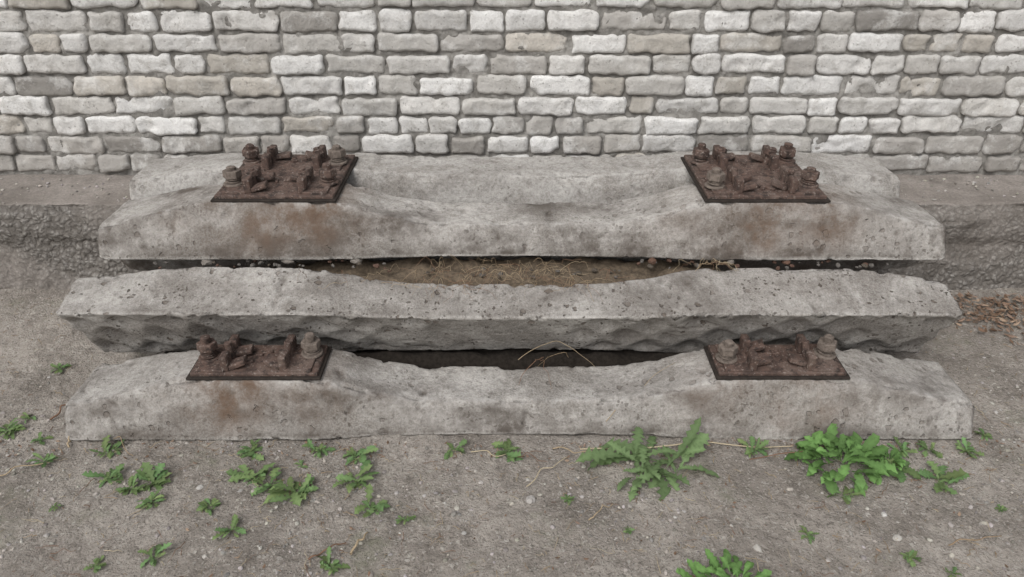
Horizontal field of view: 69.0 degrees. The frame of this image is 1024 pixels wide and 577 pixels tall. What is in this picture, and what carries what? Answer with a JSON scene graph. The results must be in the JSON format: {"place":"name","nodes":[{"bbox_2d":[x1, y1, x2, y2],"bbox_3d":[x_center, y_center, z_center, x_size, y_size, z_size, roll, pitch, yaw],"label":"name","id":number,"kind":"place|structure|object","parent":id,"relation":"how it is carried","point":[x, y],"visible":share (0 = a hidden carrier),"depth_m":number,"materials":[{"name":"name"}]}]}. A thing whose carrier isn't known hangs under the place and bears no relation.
{"place":"outdoors","nodes":[
{"label":"outdoors","id":0,"kind":"place"},
{"bbox_2d":[0,287,1023,576],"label":"ground","id":1,"kind":"structure","parent":0,"point":[764,521],"depth_m":2.01,"materials":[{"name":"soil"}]},
{"bbox_2d":[0,417,25,439],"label":"dandelion weed","id":2,"kind":"object","parent":1,"relation":"on","point":[16,427],"visible":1,"depth_m":2.24,"materials":[{"name":"green plant"}]},
{"bbox_2d":[20,412,35,422],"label":"dandelion weed","id":3,"kind":"object","parent":1,"relation":"on","point":[28,417],"visible":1,"depth_m":2.30,"materials":[{"name":"green plant"}]},
{"bbox_2d":[26,453,57,467],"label":"dandelion weed","id":4,"kind":"object","parent":1,"relation":"on","point":[51,458],"visible":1,"depth_m":2.13,"materials":[{"name":"green plant"}]},
{"bbox_2d":[30,432,53,444],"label":"dandelion weed","id":5,"kind":"object","parent":1,"relation":"on","point":[39,437],"visible":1,"depth_m":2.22,"materials":[{"name":"green plant"}]},
{"bbox_2d":[49,502,63,511],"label":"dandelion weed","id":6,"kind":"object","parent":1,"relation":"on","point":[55,507],"visible":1,"depth_m":1.98,"materials":[{"name":"green plant"}]},
{"bbox_2d":[50,363,71,373],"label":"dandelion weed","id":7,"kind":"object","parent":1,"relation":"on","point":[58,365],"visible":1,"depth_m":2.52,"materials":[{"name":"green plant"}]},
{"bbox_2d":[83,555,106,572],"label":"dandelion weed","id":8,"kind":"object","parent":1,"relation":"on","point":[96,561],"visible":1,"depth_m":1.82,"materials":[{"name":"green plant"}]},
{"bbox_2d":[82,464,124,487],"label":"dandelion weed","id":9,"kind":"object","parent":1,"relation":"on","point":[115,473],"visible":0.99,"depth_m":2.08,"materials":[{"name":"green plant"}]},
{"bbox_2d":[88,435,124,458],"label":"dandelion weed","id":10,"kind":"object","parent":1,"relation":"on","point":[105,445],"visible":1,"depth_m":2.18,"materials":[{"name":"green plant"}]},
{"bbox_2d":[116,475,144,495],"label":"dandelion weed","id":11,"kind":"object","parent":1,"relation":"on","point":[131,482],"visible":1,"depth_m":2.05,"materials":[{"name":"green plant"}]},
{"bbox_2d":[135,489,165,509],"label":"dandelion weed","id":12,"kind":"object","parent":1,"relation":"on","point":[150,500],"visible":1,"depth_m":2.00,"materials":[{"name":"green plant"}]},
{"bbox_2d":[130,462,171,492],"bbox_3d":[-1.005,0.531,2.083,0.106,0.075,0.100,-7,31,-12],"label":"dandelion weed","id":13,"kind":"object","parent":1,"relation":"on","point":[147,473],"visible":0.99,"depth_m":2.08,"materials":[{"name":"green plant"}]},
{"bbox_2d":[137,542,171,567],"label":"dandelion weed","id":14,"kind":"object","parent":1,"relation":"on","point":[159,548],"visible":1,"depth_m":1.85,"materials":[{"name":"green plant"}]},
{"bbox_2d":[196,498,220,514],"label":"dandelion weed","id":15,"kind":"object","parent":1,"relation":"on","point":[203,504],"visible":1,"depth_m":1.98,"materials":[{"name":"green plant"}]},
{"bbox_2d":[212,514,245,539],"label":"dandelion weed","id":16,"kind":"object","parent":1,"relation":"on","point":[235,520],"visible":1,"depth_m":1.90,"materials":[{"name":"green plant"}]},
{"bbox_2d":[226,463,274,485],"bbox_3d":[-0.737,0.526,2.080,0.141,0.048,0.082,0,30,0],"label":"dandelion weed","id":17,"kind":"object","parent":1,"relation":"on","point":[235,475],"visible":0.98,"depth_m":2.08,"materials":[{"name":"green plant"}]},
{"bbox_2d":[237,439,263,460],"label":"dandelion weed","id":18,"kind":"object","parent":1,"relation":"on","point":[250,452],"visible":1,"depth_m":2.17,"materials":[{"name":"green plant"}]},
{"bbox_2d":[250,467,283,495],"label":"dandelion weed","id":19,"kind":"object","parent":1,"relation":"on","point":[275,472],"visible":0.72,"depth_m":2.05,"materials":[{"name":"green plant"}]},
{"bbox_2d":[263,474,318,505],"bbox_3d":[-0.593,0.549,2.020,0.108,0.062,0.145,13,32,21],"label":"dandelion weed","id":20,"kind":"object","parent":1,"relation":"on","point":[299,496],"visible":0.99,"depth_m":2.01,"materials":[{"name":"green plant"}]},
{"bbox_2d":[294,460,307,468],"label":"dandelion weed","id":21,"kind":"object","parent":1,"relation":"on","point":[300,463],"visible":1,"depth_m":2.12,"materials":[{"name":"green plant"}]},
{"bbox_2d":[302,438,335,457],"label":"dandelion weed","id":22,"kind":"object","parent":1,"relation":"on","point":[308,444],"visible":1,"depth_m":2.17,"materials":[{"name":"green plant"}]},
{"bbox_2d":[317,546,350,574],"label":"dandelion weed","id":23,"kind":"object","parent":1,"relation":"on","point":[325,566],"visible":1,"depth_m":1.82,"materials":[{"name":"green plant"}]},
{"bbox_2d":[332,460,379,492],"bbox_3d":[-0.435,0.527,2.062,0.138,0.055,0.093,-22,36,-33],"label":"dandelion weed","id":24,"kind":"object","parent":1,"relation":"on","point":[366,466],"visible":1,"depth_m":2.06,"materials":[{"name":"green plant"}]},
{"bbox_2d":[342,445,377,465],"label":"dandelion weed","id":25,"kind":"object","parent":1,"relation":"on","point":[362,451],"visible":1,"depth_m":2.15,"materials":[{"name":"green plant"}]},
{"bbox_2d":[354,484,390,517],"bbox_3d":[-0.372,0.579,1.977,0.090,0.044,0.097,15,33,24],"label":"dandelion weed","id":26,"kind":"object","parent":1,"relation":"on","point":[380,505],"visible":1,"depth_m":1.98,"materials":[{"name":"green plant"}]},
{"bbox_2d":[394,515,415,523],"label":"dandelion weed","id":27,"kind":"object","parent":1,"relation":"on","point":[401,519],"visible":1,"depth_m":1.95,"materials":[{"name":"green plant"}]},
{"bbox_2d":[164,348,685,369],"bbox_3d":[0.020,0.229,2.545,2.560,0.132,0.240,0,30,0],"label":"damp soil heap","id":28,"kind":"object","parent":1,"relation":"on","point":[505,359],"visible":0.12,"depth_m":2.46,"materials":[{"name":"brown soil"}]},
{"bbox_2d":[56,267,962,352],"bbox_3d":[-0.008,0.059,2.380,2.711,0.299,0.202,0,63,0],"label":"concrete railway sleeper","id":29,"kind":"object","parent":28,"relation":"on","point":[185,309],"visible":0.9,"depth_m":2.28,"materials":[{"name":"grey concrete"}]},
{"bbox_2d":[295,257,718,286],"bbox_3d":[-0.020,-0.036,2.404,1.400,0.052,0.200,0,30,0],"label":"debris heap","id":30,"kind":"object","parent":29,"relation":"on","point":[365,269],"visible":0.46,"depth_m":2.44,"materials":[{"name":"brown soil"}]},
{"bbox_2d":[444,438,466,458],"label":"dandelion weed","id":31,"kind":"object","parent":1,"relation":"on","point":[461,449],"visible":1,"depth_m":2.18,"materials":[{"name":"green plant"}]},
{"bbox_2d":[492,438,522,461],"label":"dandelion weed","id":32,"kind":"object","parent":1,"relation":"on","point":[512,455],"visible":1,"depth_m":2.17,"materials":[{"name":"green plant"}]},
{"bbox_2d":[0,174,1023,289],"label":"concrete foundation ledge","id":33,"kind":"object","parent":1,"relation":"on","point":[49,237],"visible":0.15,"depth_m":2.86,"materials":[{"name":"grey concrete"}]},
{"bbox_2d":[0,0,1023,172],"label":"bricks","id":34,"kind":"object","parent":33,"relation":"on","point":[663,133],"visible":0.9,"depth_m":2.83,"materials":[{"name":"grey brick"}]},
{"bbox_2d":[0,0,1023,175],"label":"mortar","id":35,"kind":"object","parent":33,"relation":"on","point":[650,6],"visible":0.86,"depth_m":2.83,"materials":[{"name":"grey concrete"}]},
{"bbox_2d":[0,176,1023,278],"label":"rubble","id":36,"kind":"object","parent":33,"relation":"on","point":[652,260],"visible":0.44,"depth_m":2.38,"materials":[{"name":"stone"}]},
{"bbox_2d":[129,151,899,204],"bbox_3d":[0.012,-0.387,2.716,2.712,0.179,0.300,0,30,0],"label":"concrete railway sleeper","id":37,"kind":"object","parent":33,"relation":"on","point":[525,180],"visible":0.45,"depth_m":2.62,"materials":[{"name":"grey concrete"}]},
{"bbox_2d":[0,290,1023,576],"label":"leaf litter","id":38,"kind":"object","parent":1,"relation":"on","point":[982,310],"visible":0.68,"depth_m":2.70,"materials":[{"name":"plant"}]},
{"bbox_2d":[0,305,1023,576],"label":"twigs","id":39,"kind":"object","parent":1,"relation":"on","point":[486,501],"visible":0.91,"depth_m":2.00,"materials":[{"name":"wood"}]},
{"bbox_2d":[297,254,737,421],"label":"dry grass","id":40,"kind":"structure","parent":1,"relation":"on","point":[546,263],"depth_m":2.31,"materials":[{"name":"plant"}]},
{"bbox_2d":[65,332,974,440],"bbox_3d":[0.022,0.260,2.277,2.710,0.278,0.299,0,30,0],"label":"concrete railway sleeper","id":41,"kind":"object","parent":1,"relation":"on","point":[310,387],"visible":0.99,"depth_m":2.21,"materials":[{"name":"concrete"}]},
{"bbox_2d":[560,494,574,505],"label":"dandelion weed","id":42,"kind":"object","parent":1,"relation":"on","point":[568,500],"visible":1,"depth_m":2.01,"materials":[{"name":"green plant"}]},
{"bbox_2d":[623,526,634,534],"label":"dandelion weed","id":43,"kind":"object","parent":1,"relation":"on","point":[629,530],"visible":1,"depth_m":1.92,"materials":[{"name":"green plant"}]},
{"bbox_2d":[575,417,718,501],"bbox_3d":[0.390,0.491,2.117,0.383,0.159,0.296,-18,35,-28],"label":"thistle weed","id":44,"kind":"object","parent":1,"relation":"on","point":[693,441],"visible":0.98,"depth_m":2.12,"materials":[{"name":"green plant"}]},
{"bbox_2d":[676,548,771,576],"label":"leafy weed","id":45,"kind":"object","parent":1,"relation":"on","point":[715,567],"visible":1,"depth_m":1.79,"materials":[{"name":"green plant"}]},
{"bbox_2d":[737,436,769,457],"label":"dandelion weed","id":46,"kind":"object","parent":1,"relation":"on","point":[749,451],"visible":0.99,"depth_m":2.16,"materials":[{"name":"green plant"}]},
{"bbox_2d":[798,525,819,543],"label":"dandelion weed","id":47,"kind":"object","parent":1,"relation":"on","point":[810,537],"visible":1,"depth_m":1.91,"materials":[{"name":"green plant"}]},
{"bbox_2d":[784,423,901,495],"bbox_3d":[0.938,0.481,2.107,0.254,0.122,0.249,-14,33,-23],"label":"leafy weed","id":48,"kind":"object","parent":1,"relation":"on","point":[868,450],"visible":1,"depth_m":2.10,"materials":[{"name":"green plant"}]},
{"bbox_2d":[827,486,862,503],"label":"dandelion weed","id":49,"kind":"object","parent":1,"relation":"on","point":[847,498],"visible":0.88,"depth_m":2.02,"materials":[{"name":"green plant"}]},
{"bbox_2d":[871,445,905,469],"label":"leafy weed","id":50,"kind":"object","parent":1,"relation":"on","point":[894,454],"visible":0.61,"depth_m":2.13,"materials":[{"name":"green plant"}]},
{"bbox_2d":[879,457,920,482],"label":"dandelion weed","id":51,"kind":"object","parent":1,"relation":"on","point":[910,471],"visible":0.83,"depth_m":2.09,"materials":[{"name":"green plant"}]},
{"bbox_2d":[886,437,917,458],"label":"dandelion weed","id":52,"kind":"object","parent":1,"relation":"on","point":[905,451],"visible":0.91,"depth_m":2.18,"materials":[{"name":"green plant"}]},
{"bbox_2d":[900,550,921,567],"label":"dandelion weed","id":53,"kind":"object","parent":1,"relation":"on","point":[913,553],"visible":1,"depth_m":1.85,"materials":[{"name":"green plant"}]},
{"bbox_2d":[916,440,942,457],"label":"dandelion weed","id":54,"kind":"object","parent":1,"relation":"on","point":[922,443],"visible":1,"depth_m":2.17,"materials":[{"name":"green plant"}]},
{"bbox_2d":[917,461,969,494],"bbox_3d":[1.198,0.521,2.062,0.132,0.058,0.129,0,30,0],"label":"dandelion weed","id":55,"kind":"object","parent":1,"relation":"on","point":[956,476],"visible":1,"depth_m":2.06,"materials":[{"name":"green plant"}]},
{"bbox_2d":[945,566,961,576],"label":"dandelion weed","id":56,"kind":"object","parent":1,"relation":"on","point":[955,569],"visible":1,"depth_m":1.81,"materials":[{"name":"green plant"}]},
{"bbox_2d":[954,436,983,458],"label":"dandelion weed","id":57,"kind":"object","parent":1,"relation":"on","point":[966,445],"visible":1,"depth_m":2.18,"materials":[{"name":"green plant"}]},
{"bbox_2d":[975,428,992,440],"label":"dandelion weed","id":58,"kind":"object","parent":1,"relation":"on","point":[987,435],"visible":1,"depth_m":2.24,"materials":[{"name":"green plant"}]},
{"bbox_2d":[995,504,1007,512],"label":"dandelion weed","id":59,"kind":"object","parent":1,"relation":"on","point":[1001,508],"visible":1,"depth_m":1.98,"materials":[{"name":"green plant"}]},
{"bbox_3d":[0.050,0.056,2.729,2.712,0.179,0.299,0,30,0],"label":"concrete railway sleeper","id":60,"kind":"object","parent":1,"relation":"on","visible":0},
{"bbox_2d":[120,255,919,270],"bbox_3d":[0.030,-0.132,2.631,2.712,0.179,0.300,0,30,0],"label":"concrete railway sleeper","id":61,"kind":"object","parent":60,"relation":"on","point":[145,265],"visible":0.09,"depth_m":2.52,"materials":[{"name":"grey concrete"}]},
{"bbox_2d":[98,142,945,260],"bbox_3d":[0.030,-0.318,2.511,2.710,0.268,0.461,0,30,0],"label":"concrete railway sleeper","id":62,"kind":"object","parent":61,"relation":"on","point":[768,203],"visible":1,"depth_m":2.37,"materials":[{"name":"concrete"}]}
]}

